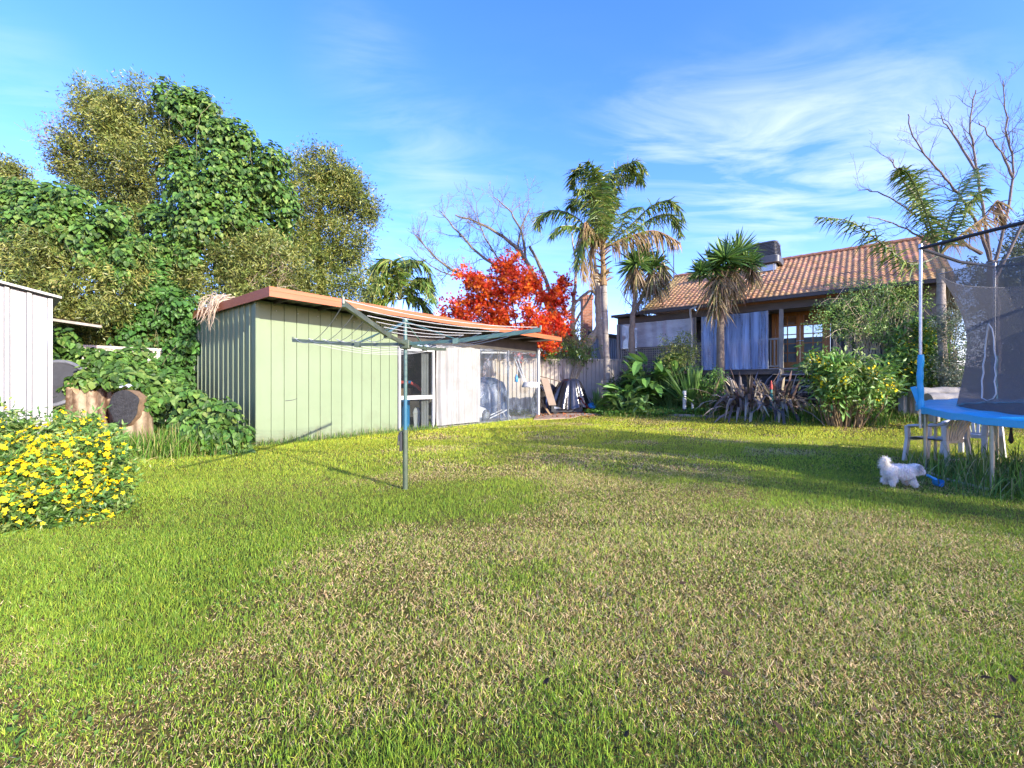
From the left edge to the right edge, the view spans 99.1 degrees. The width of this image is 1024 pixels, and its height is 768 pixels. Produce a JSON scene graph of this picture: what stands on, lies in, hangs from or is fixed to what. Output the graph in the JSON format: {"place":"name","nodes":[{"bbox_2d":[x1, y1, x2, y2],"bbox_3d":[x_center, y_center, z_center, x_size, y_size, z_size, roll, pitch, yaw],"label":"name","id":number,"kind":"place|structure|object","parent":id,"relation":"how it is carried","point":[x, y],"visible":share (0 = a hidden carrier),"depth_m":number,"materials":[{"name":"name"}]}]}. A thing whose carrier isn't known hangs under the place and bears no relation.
{"place":"outdoors","nodes":[
{"label":"outdoors","id":0,"kind":"place"},
{"bbox_2d":[419,295,593,358],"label":"neighbour house","id":1,"kind":"structure","parent":0,"point":[587,323],"depth_m":24.45,"materials":[{"name":"tile"}]},
{"bbox_2d":[0,403,1023,767],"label":"ground","id":2,"kind":"structure","parent":0,"point":[372,667],"depth_m":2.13,"materials":[{"name":"green plant"}]},
{"bbox_2d":[0,280,61,433],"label":"white shed","id":3,"kind":"structure","parent":2,"relation":"on","point":[26,347],"depth_m":6.97,"materials":[{"name":"metal"}]},
{"bbox_2d":[53,316,101,327],"bbox_3d":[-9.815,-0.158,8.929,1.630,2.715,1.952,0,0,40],"label":"awning roof","id":4,"kind":"structure","parent":3,"relation":"attached to","point":[72,322],"depth_m":8.95,"materials":[{"name":"white metal"}]},
{"bbox_2d":[47,360,82,406],"bbox_3d":[-8.279,0.017,8.001,0.933,0.930,0.828,0,0,0],"label":"black tub","id":5,"kind":"object","parent":2,"relation":"on","point":[62,369],"visible":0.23,"depth_m":7.96,"materials":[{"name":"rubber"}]},
{"bbox_2d":[0,395,154,535],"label":"daisy bush","id":6,"kind":"object","parent":2,"relation":"on","point":[53,470],"visible":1,"depth_m":3.82,"materials":[{"name":"yellow plant"}]},
{"bbox_2d":[0,145,171,347],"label":"drooping tree","id":7,"kind":"object","parent":2,"relation":"on","point":[77,301],"visible":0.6,"depth_m":9.89,"materials":[{"name":"green plant"}]},
{"bbox_2d":[0,175,149,294],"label":"hanging vine","id":8,"kind":"object","parent":7,"relation":"on","point":[97,231],"visible":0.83,"depth_m":9.92,"materials":[{"name":"green plant"}]},
{"bbox_2d":[105,237,200,387],"bbox_3d":[-9.090,-1.710,11.070,3.327,4.405,1.718,0,0,11],"label":"shaded vine","id":9,"kind":"object","parent":7,"relation":"hanging from","point":[169,313],"visible":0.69,"depth_m":10.69,"materials":[{"name":"green plant"}]},
{"bbox_2d":[65,382,125,436],"bbox_3d":[-7.761,0.541,8.169,1.434,1.375,1.198,0,0,0],"label":"tree stump","id":10,"kind":"object","parent":2,"relation":"on","point":[79,399],"visible":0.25,"depth_m":7.88,"materials":[{"name":"brown wood"}]},
{"bbox_2d":[47,328,194,431],"bbox_3d":[-7.986,-0.044,8.453,3.285,2.125,1.678,0,0,0],"label":"fence ivy","id":11,"kind":"object","parent":2,"relation":"on","point":[109,371],"visible":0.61,"depth_m":8.39,"materials":[{"name":"green plant"}]},
{"bbox_2d":[14,67,235,237],"bbox_3d":[-11.993,-4.276,13.206,6.300,10.902,2.599,0,0,7],"label":"olive leaved tree","id":12,"kind":"object","parent":2,"relation":"on","point":[125,159],"visible":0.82,"depth_m":12.91,"materials":[{"name":"green plant"}]},
{"bbox_2d":[64,345,192,420],"bbox_3d":[-7.791,0.163,11.766,0.095,2.075,16.535,0,0,40],"label":"cream fence","id":13,"kind":"object","parent":2,"relation":"on","point":[153,350],"depth_m":10.09,"materials":[{"name":"metal"}]},
{"bbox_2d":[108,389,153,441],"bbox_3d":[-6.942,0.672,8.035,0.751,1.148,0.726,0,0,0],"label":"cut log","id":14,"kind":"object","parent":2,"relation":"on","point":[124,406],"visible":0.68,"depth_m":7.79,"materials":[{"name":"brown wood"}]},
{"bbox_2d":[87,420,266,462],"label":"long grass","id":15,"kind":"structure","parent":2,"relation":"on","point":[162,445],"depth_m":7.12,"materials":[{"name":"green plant"}]},
{"bbox_2d":[166,384,255,455],"bbox_3d":[-5.315,0.657,7.713,1.789,1.310,0.974,0,0,25],"label":"ivy mound","id":16,"kind":"object","parent":2,"relation":"on","point":[204,413],"visible":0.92,"depth_m":7.55,"materials":[{"name":"green plant"}]},
{"bbox_2d":[163,218,316,309],"bbox_3d":[-7.330,-1.951,11.748,3.923,6.317,2.295,0,0,0],"label":"feathery tree","id":17,"kind":"object","parent":2,"relation":"on","point":[260,267],"visible":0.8,"depth_m":11.34,"materials":[{"name":"green plant"}]},
{"bbox_2d":[130,76,303,289],"bbox_3d":[-8.161,-5.538,12.103,4.780,6.425,2.378,0,0,0],"label":"climbing vine","id":18,"kind":"object","parent":17,"relation":"on","point":[255,185],"visible":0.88,"depth_m":11.68,"materials":[{"name":"green plant"}]},
{"bbox_2d":[274,133,392,302],"bbox_3d":[-5.973,-3.511,13.885,4.093,9.578,3.281,0,0,0],"label":"bushy tree","id":19,"kind":"object","parent":2,"relation":"on","point":[337,180],"visible":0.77,"depth_m":13.92,"materials":[{"name":"green plant"}]},
{"bbox_2d":[258,421,439,446],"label":"long grass","id":20,"kind":"structure","parent":2,"relation":"on","point":[306,438],"depth_m":9.72,"materials":[{"name":"green plant"}]},
{"bbox_2d":[192,286,561,445],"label":"garden shed","id":21,"kind":"structure","parent":2,"relation":"on","point":[265,372],"depth_m":9.75,"materials":[{"name":"green metal"}]},
{"bbox_2d":[192,293,234,330],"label":"dead branch","id":22,"kind":"object","parent":21,"relation":"on","point":[216,299],"visible":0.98,"depth_m":9.41,"materials":[{"name":"beige plant"}]},
{"bbox_2d":[401,400,409,427],"bbox_3d":[-2.872,0.770,11.750,0.250,0.800,0.246,0,0,0],"label":"blue drum","id":23,"kind":"object","parent":21,"relation":"on","point":[408,412],"visible":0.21,"depth_m":11.66,"materials":[{"name":"blue plastic"}]},
{"bbox_2d":[401,381,420,391],"bbox_3d":[-2.758,0.130,11.900,0.938,0.456,0.100,0,0,0],"label":"pool noodle","id":24,"kind":"object","parent":21,"relation":"hanging from","point":[418,387],"visible":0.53,"depth_m":11.86,"materials":[{"name":"red plastic"}]},
{"bbox_2d":[410,399,420,425],"bbox_3d":[-2.982,0.796,12.200,1.000,0.747,0.400,0,0,0],"label":"shelf table","id":25,"kind":"object","parent":21,"relation":"on","point":[420,407],"visible":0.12,"depth_m":12.05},
{"bbox_2d":[401,388,412,395],"bbox_3d":[-2.982,0.270,12.200,0.360,0.300,0.240,0,0,0],"label":"cardboard box","id":26,"kind":"object","parent":25,"relation":"on","point":[409,391],"visible":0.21,"depth_m":12.08,"materials":[{"name":"beige cardboard"}]},
{"bbox_2d":[397,347,434,430],"bbox_3d":[-2.479,0.120,11.365,0.080,2.120,1.150,0,0,40],"label":"door frame","id":27,"kind":"structure","parent":21,"relation":"in","point":[432,396],"depth_m":11.32,"materials":[{"name":"white paint"}]},
{"bbox_2d":[413,407,420,427],"bbox_3d":[-2.579,0.900,11.800,0.198,0.540,0.198,0,0,-15],"label":"white bucket","id":28,"kind":"object","parent":21,"relation":"on","point":[416,415],"visible":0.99,"depth_m":11.72,"materials":[{"name":"paint"}]},
{"bbox_2d":[480,394,490,420],"bbox_3d":[-1.134,0.740,13.823,0.490,0.859,0.910,0,0,40],"label":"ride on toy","id":29,"kind":"object","parent":21,"relation":"on","point":[483,414],"visible":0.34,"depth_m":13.83,"materials":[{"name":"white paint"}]},
{"bbox_2d":[480,377,506,418],"bbox_3d":[-0.939,0.455,15.516,1.558,1.430,1.981,0,0,40],"label":"covered heap","id":30,"kind":"object","parent":21,"relation":"on","point":[493,402],"visible":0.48,"depth_m":14.94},
{"bbox_2d":[482,409,509,418],"bbox_3d":[-0.512,1.010,14.585,0.264,0.298,1.156,0,0,40],"label":"folded frame","id":31,"kind":"object","parent":21,"relation":"on","point":[500,413],"visible":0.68,"depth_m":14.71,"materials":[{"name":"white paint"}]},
{"bbox_2d":[522,382,539,386],"bbox_3d":[0.631,0.016,14.600,0.620,0.190,0.620,0,0,0],"label":"white basin","id":32,"kind":"object","parent":21,"relation":"on","point":[530,384],"visible":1,"depth_m":14.37,"materials":[{"name":"paint"}]},
{"bbox_2d":[517,359,525,381],"bbox_3d":[0.338,-0.446,14.850,0.044,0.846,0.437,0,0,-42],"label":"leaning pole","id":33,"kind":"object","parent":32,"relation":"on","point":[521,370],"visible":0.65,"depth_m":14.85,"materials":[{"name":"white metal"}]},
{"bbox_2d":[360,253,439,314],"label":"palm","id":34,"kind":"object","parent":2,"relation":"on","point":[394,279],"visible":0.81,"depth_m":18.36,"materials":[{"name":"green plant"}]},
{"bbox_2d":[292,297,541,489],"bbox_3d":[-1.107,0.275,4.970,2.237,2.050,3.306,0,0,-33],"label":"clothesline","id":35,"kind":"object","parent":2,"relation":"on","point":[405,344],"visible":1,"depth_m":4.89,"materials":[{"name":"grey metal"}]},
{"bbox_2d":[437,417,532,428],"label":"long grass","id":36,"kind":"structure","parent":2,"relation":"on","point":[480,422],"depth_m":12.99,"materials":[{"name":"green plant"}]},
{"bbox_2d":[400,176,578,358],"bbox_3d":[-1.120,-4.368,19.811,7.770,10.345,3.294,0,0,-16],"label":"bare tree","id":37,"kind":"object","parent":2,"relation":"on","point":[514,245],"visible":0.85,"depth_m":19.29,"materials":[{"name":"brown plant"}]},
{"bbox_2d":[0,464,1008,767],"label":"lawn weeds","id":38,"kind":"object","parent":2,"relation":"on","point":[16,740],"visible":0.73,"depth_m":1.69,"materials":[{"name":"green plant"}]},
{"bbox_2d":[433,247,579,376],"bbox_3d":[-0.250,-2.874,17.292,5.823,5.217,2.478,0,0,10],"label":"red maple","id":39,"kind":"object","parent":2,"relation":"on","point":[481,303],"visible":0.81,"depth_m":16.99,"materials":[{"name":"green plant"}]},
{"bbox_2d":[430,358,626,408],"bbox_3d":[0.983,-0.007,17.420,8.500,2.015,0.095,0,0,-7],"label":"steel fence","id":40,"kind":"object","parent":2,"relation":"on","point":[520,396],"visible":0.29,"depth_m":17.40,"materials":[{"name":"grey metal"}]},
{"bbox_2d":[529,383,558,414],"bbox_3d":[1.270,0.530,16.200,1.296,1.200,0.720,0,0,0],"label":"rubbish pile","id":41,"kind":"object","parent":2,"relation":"on","point":[533,407],"visible":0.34,"depth_m":15.98,"materials":[{"name":"grey plastic"}]},
{"bbox_2d":[533,412,582,419],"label":"paving","id":42,"kind":"structure","parent":2,"relation":"on","point":[553,416],"depth_m":14.90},
{"bbox_2d":[540,398,550,414],"bbox_3d":[1.168,0.811,15.540,0.100,0.648,0.579,0,0,-44],"label":"timber plank","id":43,"kind":"object","parent":42,"relation":"on","point":[544,406],"visible":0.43,"depth_m":15.52,"materials":[{"name":"brown wood"}]},
{"bbox_2d":[541,378,555,405],"bbox_3d":[1.283,0.270,15.420,0.320,0.956,0.495,0,0,-32],"label":"timber plank","id":44,"kind":"object","parent":42,"relation":"on","point":[548,391],"visible":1,"depth_m":15.40,"materials":[{"name":"brown wood"}]},
{"bbox_2d":[534,412,595,417],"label":"leaf litter","id":45,"kind":"object","parent":42,"relation":"on","point":[566,415],"visible":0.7,"depth_m":15.00,"materials":[{"name":"brown plant"}]},
{"bbox_2d":[547,378,588,413],"bbox_3d":[2.007,0.435,15.915,1.751,1.280,1.118,0,0,0],"label":"covered barbecue","id":46,"kind":"object","parent":42,"relation":"on","point":[568,393],"visible":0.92,"depth_m":15.54,"materials":[{"name":"black plastic"}]},
{"bbox_2d":[536,334,602,382],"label":"shrub","id":47,"kind":"object","parent":2,"relation":"on","point":[584,354],"visible":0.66,"depth_m":17.34,"materials":[{"name":"green plant"}]},
{"bbox_2d":[552,320,594,358],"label":"yellow leaf shrub","id":48,"kind":"object","parent":2,"relation":"on","point":[577,335],"visible":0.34,"depth_m":17.98,"materials":[{"name":"green plant"}]},
{"bbox_2d":[567,217,610,376],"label":"pale bark tree","id":49,"kind":"object","parent":2,"relation":"on","point":[597,331],"visible":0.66,"depth_m":18.28,"materials":[{"name":"plant"}]},
{"bbox_2d":[589,388,608,407],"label":"leafy stalk plant","id":50,"kind":"object","parent":2,"relation":"on","point":[596,398],"visible":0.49,"depth_m":15.84,"materials":[{"name":"green plant"}]},
{"bbox_2d":[530,158,686,405],"bbox_3d":[3.620,-3.629,16.195,6.194,9.301,2.515,0,0,0],"label":"queen palm","id":51,"kind":"object","parent":2,"relation":"on","point":[601,205],"visible":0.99,"depth_m":16.03,"materials":[{"name":"green plant"}]},
{"bbox_2d":[594,383,662,410],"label":"broad leaf plant","id":52,"kind":"object","parent":2,"relation":"on","point":[610,394],"visible":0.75,"depth_m":14.89,"materials":[{"name":"green plant"}]},
{"bbox_2d":[615,287,651,314],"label":"thin bare shrub","id":53,"kind":"object","parent":2,"relation":"on","point":[627,302],"visible":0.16,"depth_m":21.98,"materials":[{"name":"plant"}]},
{"bbox_2d":[624,394,653,412],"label":"broad leaf plant","id":54,"kind":"object","parent":2,"relation":"on","point":[645,400],"visible":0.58,"depth_m":14.41,"materials":[{"name":"green plant"}]},
{"bbox_2d":[624,295,654,315],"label":"yellowing shrub","id":55,"kind":"object","parent":2,"relation":"on","point":[642,308],"visible":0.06,"depth_m":21.92,"materials":[{"name":"plant"}]},
{"bbox_2d":[615,239,680,385],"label":"cabbage tree","id":56,"kind":"object","parent":2,"relation":"on","point":[655,283],"visible":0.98,"depth_m":16.21,"materials":[{"name":"green plant"}]},
{"bbox_2d":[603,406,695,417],"bbox_3d":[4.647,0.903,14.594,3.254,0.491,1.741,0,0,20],"label":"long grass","id":57,"kind":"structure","parent":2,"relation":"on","point":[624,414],"depth_m":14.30,"materials":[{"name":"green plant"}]},
{"bbox_2d":[617,352,687,405],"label":"broad leaf plant","id":58,"kind":"object","parent":2,"relation":"on","point":[637,366],"visible":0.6,"depth_m":15.04,"materials":[{"name":"green plant"}]},
{"bbox_2d":[602,364,703,405],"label":"shrub","id":59,"kind":"object","parent":2,"relation":"on","point":[616,382],"visible":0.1,"depth_m":15.75,"materials":[{"name":"green plant"}]},
{"bbox_2d":[583,404,733,415],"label":"ground cover","id":60,"kind":"object","parent":2,"relation":"on","point":[601,409],"visible":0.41,"depth_m":14.53,"materials":[{"name":"green plant"}]},
{"bbox_2d":[580,413,747,418],"bbox_3d":[4.545,1.045,14.071,5.656,0.204,0.440,0,0,30],"label":"garden edging","id":61,"kind":"object","parent":2,"relation":"on","point":[583,414],"visible":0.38,"depth_m":13.62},
{"bbox_2d":[643,360,703,407],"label":"broad leaf plant","id":62,"kind":"object","parent":2,"relation":"on","point":[667,379],"visible":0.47,"depth_m":14.76,"materials":[{"name":"green plant"}]},
{"bbox_2d":[651,328,702,392],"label":"feathery shrub","id":63,"kind":"object","parent":2,"relation":"on","point":[684,352],"visible":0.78,"depth_m":15.01,"materials":[{"name":"green plant"}]},
{"bbox_2d":[682,391,686,413],"bbox_3d":[5.491,0.628,13.900,0.120,0.827,0.123,0,0,0],"label":"pipe stub","id":64,"kind":"object","parent":2,"relation":"on","point":[684,400],"visible":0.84,"depth_m":13.85,"materials":[{"name":"white paint"}]},
{"bbox_2d":[656,359,733,407],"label":"strap leaf plant","id":65,"kind":"object","parent":2,"relation":"on","point":[691,385],"visible":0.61,"depth_m":13.99,"materials":[{"name":"green plant"}]},
{"bbox_2d":[675,379,723,413],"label":"strap leaf plant","id":66,"kind":"object","parent":2,"relation":"on","point":[706,396],"visible":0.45,"depth_m":13.68,"materials":[{"name":"green plant"}]},
{"bbox_2d":[698,367,728,406],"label":"bright herb","id":67,"kind":"object","parent":2,"relation":"on","point":[720,387],"visible":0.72,"depth_m":13.66,"materials":[{"name":"green plant"}]},
{"bbox_2d":[684,227,767,392],"bbox_3d":[6.934,-2.091,14.209,2.749,6.050,2.182,0,0,0],"label":"cabbage tree","id":68,"kind":"object","parent":2,"relation":"on","point":[726,279],"visible":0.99,"depth_m":13.98,"materials":[{"name":"green plant"}]},
{"bbox_2d":[721,669,732,676],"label":"fallen leaf","id":69,"kind":"object","parent":2,"relation":"on","point":[725,672],"visible":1,"depth_m":1.75,"materials":[{"name":"brown plant"}]},
{"bbox_2d":[684,369,814,422],"bbox_3d":[7.334,1.090,13.447,4.327,3.325,3.864,0,0,20],"label":"flax plant","id":70,"kind":"object","parent":2,"relation":"on","point":[732,397],"visible":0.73,"depth_m":12.78,"materials":[{"name":"purple plant"}]},
{"bbox_2d":[769,380,772,410],"bbox_3d":[7.482,0.426,12.600,0.120,1.054,0.120,0,0,0],"label":"garden ornament","id":71,"kind":"object","parent":2,"relation":"on","point":[771,390],"visible":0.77,"depth_m":12.57,"materials":[{"name":"teal paint"}]},
{"bbox_2d":[772,720,784,732],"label":"fallen leaf","id":72,"kind":"object","parent":2,"relation":"on","point":[779,726],"visible":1,"depth_m":1.46,"materials":[{"name":"brown plant"}]},
{"bbox_2d":[737,371,821,424],"bbox_3d":[7.962,0.900,12.686,3.272,2.660,3.696,0,0,0],"label":"flax plant","id":73,"kind":"object","parent":2,"relation":"on","point":[788,400],"visible":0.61,"depth_m":12.47,"materials":[{"name":"purple plant"}]},
{"bbox_2d":[611,234,960,407],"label":"house","id":74,"kind":"structure","parent":2,"relation":"on","point":[795,289],"depth_m":15.16,"materials":[{"name":"tile"}]},
{"bbox_2d":[745,240,783,279],"bbox_3d":[9.428,-4.618,17.090,2.963,1.949,1.429,0,0,-28],"label":"roof cooler","id":75,"kind":"object","parent":74,"relation":"on","point":[772,258],"visible":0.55,"depth_m":16.95,"materials":[{"name":"metal"}]},
{"bbox_2d":[775,312,799,367],"bbox_3d":[9.843,-1.542,15.589,0.759,2.005,0.097,0,0,40],"label":"door","id":76,"kind":"structure","parent":74,"relation":"in","point":[790,356],"depth_m":15.56,"materials":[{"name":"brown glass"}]},
{"bbox_2d":[800,309,825,367],"bbox_3d":[10.416,-1.542,15.112,0.759,2.005,0.097,0,0,40],"label":"door","id":77,"kind":"structure","parent":74,"relation":"in","point":[808,342],"depth_m":15.18,"materials":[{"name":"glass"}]},
{"bbox_2d":[689,402,895,429],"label":"long grass","id":78,"kind":"structure","parent":2,"relation":"on","point":[885,419],"depth_m":11.87,"materials":[{"name":"green plant"}]},
{"bbox_2d":[785,342,910,426],"bbox_3d":[8.308,-0.010,10.727,2.768,2.158,1.746,0,0,14],"label":"daisy bush","id":79,"kind":"object","parent":2,"relation":"on","point":[849,381],"visible":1,"depth_m":10.60,"materials":[{"name":"green plant"}]},
{"bbox_2d":[800,273,935,407],"bbox_3d":[9.814,-1.176,12.141,3.266,3.902,1.710,0,0,0],"label":"climbing shrub","id":80,"kind":"object","parent":2,"relation":"on","point":[872,330],"visible":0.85,"depth_m":11.96,"materials":[{"name":"green plant"}]},
{"bbox_2d":[877,455,927,487],"bbox_3d":[4.548,1.022,5.093,0.509,0.380,0.252,0,0,12],"label":"dog","id":81,"kind":"object","parent":2,"relation":"on","point":[892,474],"visible":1,"depth_m":5.04},
{"bbox_2d":[897,392,907,414],"bbox_3d":[10.232,0.567,11.400,0.190,0.700,0.190,0,0,0],"label":"white post","id":82,"kind":"object","parent":2,"relation":"on","point":[902,402],"visible":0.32,"depth_m":11.35,"materials":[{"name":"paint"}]},
{"bbox_2d":[906,385,913,415],"bbox_3d":[10.323,0.460,11.300,0.140,0.920,0.120,0,0,0],"label":"timber post","id":83,"kind":"object","parent":2,"relation":"on","point":[909,403],"visible":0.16,"depth_m":11.26,"materials":[{"name":"grey wood"}]},
{"bbox_2d":[863,307,964,411],"bbox_3d":[10.480,-0.658,11.476,2.725,2.841,1.732,0,0,0],"label":"daisy bush","id":84,"kind":"object","parent":2,"relation":"on","point":[908,354],"visible":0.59,"depth_m":11.28,"materials":[{"name":"green plant"}]},
{"bbox_2d":[813,163,1018,386],"bbox_3d":[10.215,-2.426,11.025,4.872,6.646,1.560,0,0,0],"label":"drooping palm","id":85,"kind":"object","parent":2,"relation":"on","point":[944,295],"visible":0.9,"depth_m":11.00,"materials":[{"name":"green plant"}]},
{"bbox_2d":[908,387,960,413],"bbox_3d":[10.225,0.389,10.476,1.105,0.650,0.301,0,0,14],"label":"peeled log","id":86,"kind":"object","parent":2,"relation":"on","point":[945,390],"visible":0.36,"depth_m":10.40,"materials":[{"name":"beige wood"}]},
{"bbox_2d":[926,474,944,486],"bbox_3d":[4.848,1.105,5.028,0.174,0.143,0.098,0,0,12],"label":"dog toy","id":87,"kind":"object","parent":2,"relation":"on","point":[935,482],"visible":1,"depth_m":5.01,"materials":[{"name":"blue plastic"}]},
{"bbox_2d":[850,62,1023,262],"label":"leafless tree","id":88,"kind":"object","parent":2,"relation":"on","point":[987,248],"visible":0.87,"depth_m":11.67,"materials":[{"name":"brown plant"}]},
{"bbox_2d":[902,420,973,465],"bbox_3d":[6.461,0.823,6.617,0.616,0.758,0.622,0,0,-18],"label":"plastic chair","id":89,"kind":"object","parent":2,"relation":"on","point":[951,436],"visible":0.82,"depth_m":6.45,"materials":[{"name":"white plastic"}]},
{"bbox_2d":[916,298,966,387],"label":"silver shrub","id":90,"kind":"object","parent":2,"relation":"on","point":[953,378],"visible":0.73,"depth_m":10.67,"materials":[{"name":"green plant"}]},
{"bbox_2d":[924,392,958,421],"bbox_3d":[9.874,0.515,9.776,0.970,0.661,0.321,0,0,16],"label":"peeled log","id":91,"kind":"object","parent":2,"relation":"on","point":[931,396],"visible":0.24,"depth_m":9.77,"materials":[{"name":"white wood"}]},
{"bbox_2d":[900,437,1023,501],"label":"long grass","id":92,"kind":"structure","parent":2,"relation":"on","point":[1009,471],"depth_m":5.22,"materials":[{"name":"green plant"}]},
{"bbox_2d":[910,220,1023,490],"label":"trampoline","id":93,"kind":"object","parent":2,"relation":"on","point":[989,298],"visible":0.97,"depth_m":5.29,"materials":[{"name":"blue plastic"}]},
{"bbox_2d":[939,420,1006,457],"bbox_3d":[7.623,0.823,7.221,0.622,0.758,0.616,0,0,-20],"label":"plastic chair","id":94,"kind":"object","parent":2,"relation":"on","point":[983,435],"visible":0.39,"depth_m":7.05,"materials":[{"name":"white plastic"}]},
{"bbox_2d":[951,238,1023,374],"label":"evergreen tree","id":95,"kind":"object","parent":2,"relation":"on","point":[1012,254],"visible":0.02,"depth_m":12.63,"materials":[{"name":"green plant"}]},
{"bbox_2d":[989,212,1023,257],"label":"tree","id":96,"kind":"object","parent":2,"relation":"on","point":[1014,234],"visible":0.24,"depth_m":16.93,"materials":[{"name":"green plant"}]},
{"bbox_2d":[1008,674,1015,682],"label":"fallen leaf","id":97,"kind":"object","parent":2,"relation":"on","point":[1011,678],"visible":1,"depth_m":1.70,"materials":[{"name":"brown plant"}]},
{"bbox_2d":[0,0,1023,372],"label":"sky","id":98,"kind":"structure","parent":0,"point":[751,114],"materials":[{"name":"blue"}]},
{"bbox_2d":[587,331,616,358],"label":"corrugated shed","id":99,"kind":"structure","parent":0,"point":[612,346],"depth_m":20.97,"materials":[{"name":"metal"}]},
{"bbox_2d":[884,406,1020,431],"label":"long grass","id":100,"kind":"structure","parent":0,"point":[907,417],"depth_m":10.90,"materials":[{"name":"green plant"}]}
]}

